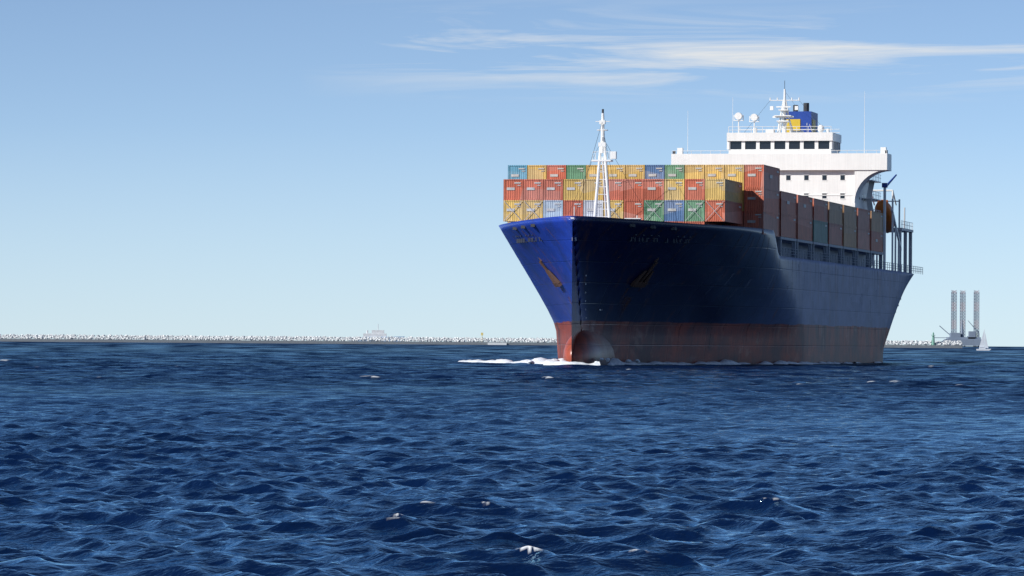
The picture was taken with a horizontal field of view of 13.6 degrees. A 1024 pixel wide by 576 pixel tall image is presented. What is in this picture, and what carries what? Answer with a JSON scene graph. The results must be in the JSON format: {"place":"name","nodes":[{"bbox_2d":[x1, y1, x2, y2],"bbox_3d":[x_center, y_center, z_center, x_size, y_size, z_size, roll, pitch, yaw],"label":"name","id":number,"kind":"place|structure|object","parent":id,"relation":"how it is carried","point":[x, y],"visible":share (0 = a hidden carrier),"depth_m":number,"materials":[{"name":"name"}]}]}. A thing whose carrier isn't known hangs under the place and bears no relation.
{"place":"outdoors","nodes":[
{"label":"outdoors","id":0,"kind":"place"},
{"bbox_2d":[363,330,385,336],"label":"ship","id":1,"kind":"object","parent":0,"point":[377,333],"visible":0.97,"depth_m":5594.67},
{"bbox_2d":[0,339,961,347],"bbox_3d":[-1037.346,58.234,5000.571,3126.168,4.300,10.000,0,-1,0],"label":"breakwater wall","id":2,"kind":"structure","parent":0,"point":[364,342],"depth_m":4995.58,"materials":[{"name":"grey concrete"}]},
{"bbox_2d":[0,341,1023,575],"bbox_3d":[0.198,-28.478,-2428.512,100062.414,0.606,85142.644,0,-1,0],"label":"sea water","id":3,"kind":"structure","parent":0,"point":[192,459],"depth_m":90.33,"materials":[{"name":"blue liquid"}]},
{"bbox_2d":[0,334,962,344],"bbox_3d":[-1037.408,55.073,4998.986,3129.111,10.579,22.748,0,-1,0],"label":"breakwater rocks","id":4,"kind":"object","parent":3,"relation":"in","point":[325,338],"visible":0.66,"depth_m":5002.67,"materials":[{"name":"grey stone"}]},
{"bbox_2d":[932,332,934,344],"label":"navigation beacon","id":5,"kind":"object","parent":4,"relation":"on","point":[933,340],"visible":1,"depth_m":4998.31,"materials":[{"name":"green metal"}]},
{"bbox_2d":[458,357,880,365],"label":"bow wave foam","id":6,"kind":"object","parent":3,"relation":"in","point":[562,361],"visible":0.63,"depth_m":528.14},
{"bbox_2d":[499,216,913,364],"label":"hull","id":7,"kind":"object","parent":3,"relation":"in","point":[758,295],"visible":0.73,"depth_m":527.95,"materials":[{"name":"paint"}]},
{"bbox_2d":[538,257,658,286],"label":"anchors","id":8,"kind":"object","parent":7,"relation":"on","point":[642,282],"visible":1,"depth_m":513.84,"materials":[{"name":"metal"}]},
{"bbox_2d":[516,234,690,242],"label":"ship name lettering","id":9,"kind":"object","parent":7,"relation":"on","point":[520,240],"visible":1,"depth_m":511.99,"materials":[{"name":"paint"}]},
{"bbox_2d":[591,113,616,217],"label":"foremast","id":10,"kind":"object","parent":7,"relation":"on","point":[602,149],"visible":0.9,"depth_m":516.64,"materials":[{"name":"white metal"}]},
{"bbox_2d":[503,165,743,222],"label":"containers","id":11,"kind":"object","parent":7,"relation":"on","point":[728,189],"visible":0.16,"depth_m":525.85,"materials":[{"name":"yellow metal"}]},
{"bbox_2d":[543,200,562,217],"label":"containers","id":12,"kind":"object","parent":11,"relation":"on","point":[549,204],"visible":0.23,"depth_m":525.03,"materials":[{"name":"metal"}]},
{"bbox_2d":[503,165,779,236],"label":"containers","id":13,"kind":"object","parent":7,"relation":"on","point":[765,204],"visible":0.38,"depth_m":525.58,"materials":[{"name":"red metal"}]},
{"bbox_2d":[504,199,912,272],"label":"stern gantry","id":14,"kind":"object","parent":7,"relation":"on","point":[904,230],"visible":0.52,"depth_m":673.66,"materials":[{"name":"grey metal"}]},
{"bbox_2d":[875,200,893,232],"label":"lifeboat","id":15,"kind":"object","parent":14,"relation":"on","point":[879,206],"visible":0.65,"depth_m":661.55,"materials":[{"name":"orange plastic"}]},
{"bbox_2d":[574,89,900,270],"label":"superstructure","id":16,"kind":"object","parent":7,"relation":"on","point":[859,171],"visible":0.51,"depth_m":642.93,"materials":[{"name":"white paint"}]},
{"bbox_2d":[513,81,887,229],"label":"dark fittings","id":17,"kind":"object","parent":16,"relation":"on","point":[805,106],"visible":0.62,"depth_m":518.18,"materials":[{"name":"metal"}]},
{"bbox_2d":[731,141,867,200],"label":"windows","id":18,"kind":"structure","parent":16,"relation":"attached to","point":[780,144],"depth_m":643.57,"materials":[{"name":"black glass"}]},
{"bbox_2d":[786,111,817,131],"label":"funnel","id":19,"kind":"object","parent":16,"relation":"on","point":[805,117],"visible":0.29,"depth_m":660.03,"materials":[{"name":"blue metal"}]},
{"bbox_2d":[786,119,815,131],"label":"funnel marking","id":20,"kind":"object","parent":19,"relation":"attached to","point":[795,122],"visible":0.36,"depth_m":660.27,"materials":[{"name":"yellow paint"}]},
{"bbox_2d":[882,174,896,187],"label":"crane","id":21,"kind":"object","parent":16,"relation":"on","point":[886,184],"visible":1,"depth_m":657.54,"materials":[{"name":"blue metal"}]},
{"bbox_2d":[776,236,922,273],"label":"steel deck","id":22,"kind":"object","parent":7,"relation":"on","point":[801,249],"visible":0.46,"depth_m":592.56,"materials":[{"name":"grey paint"}]},
{"bbox_2d":[508,165,526,178],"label":"containers","id":23,"kind":"object","parent":22,"relation":"on","point":[514,169],"visible":0.02,"depth_m":539.62,"materials":[{"name":"blue metal"}]},
{"bbox_2d":[583,200,603,216],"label":"containers","id":24,"kind":"object","parent":22,"relation":"on","point":[588,204],"visible":0.04,"depth_m":523.95,"materials":[{"name":"white metal"}]},
{"bbox_2d":[566,165,717,223],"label":"containers","id":25,"kind":"object","parent":22,"relation":"on","point":[573,172],"visible":0.14,"depth_m":522.31,"materials":[{"name":"green metal"}]},
{"bbox_2d":[645,165,723,224],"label":"containers","id":26,"kind":"object","parent":22,"relation":"on","point":[678,214],"visible":0.14,"depth_m":521.80,"materials":[{"name":"blue metal"}]},
{"bbox_2d":[812,220,827,243],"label":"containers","id":27,"kind":"object","parent":22,"relation":"on","point":[819,232],"visible":0.52,"depth_m":577.44,"materials":[{"name":"metal"}]},
{"bbox_2d":[779,191,882,251],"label":"containers","id":28,"kind":"object","parent":22,"relation":"on","point":[800,227],"visible":0.47,"depth_m":570.38,"materials":[{"name":"metal"}]},
{"bbox_2d":[828,202,882,247],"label":"containers","id":29,"kind":"object","parent":22,"relation":"on","point":[845,216],"visible":0.53,"depth_m":603.13,"materials":[{"name":"grey metal"}]},
{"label":"containers","id":30,"kind":"object","parent":22,"relation":"on","visible":0},
{"bbox_2d":[507,167,882,241],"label":"container markings","id":31,"kind":"object","parent":30,"relation":"on","point":[630,175],"visible":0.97,"depth_m":525.93,"materials":[{"name":"white paint"}]},
{"bbox_2d":[934,292,980,346],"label":"jackup rig","id":32,"kind":"object","parent":3,"relation":"on","point":[971,339],"visible":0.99,"depth_m":7984.67,"materials":[{"name":"metal"}]},
{"bbox_2d":[952,290,978,346],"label":"jackup rig bands","id":33,"kind":"object","parent":32,"relation":"attached to","point":[954,324],"visible":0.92,"depth_m":7987.33,"materials":[{"name":"white metal"}]},
{"bbox_2d":[976,329,990,350],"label":"sailing yacht","id":34,"kind":"object","parent":3,"relation":"on","point":[983,346],"visible":1,"depth_m":2499.77,"materials":[{"name":"white fabric"}]},
{"bbox_2d":[0,0,1023,346],"label":"sky","id":35,"kind":"structure","parent":0,"point":[328,168],"materials":[{"name":"blue"}]}
]}

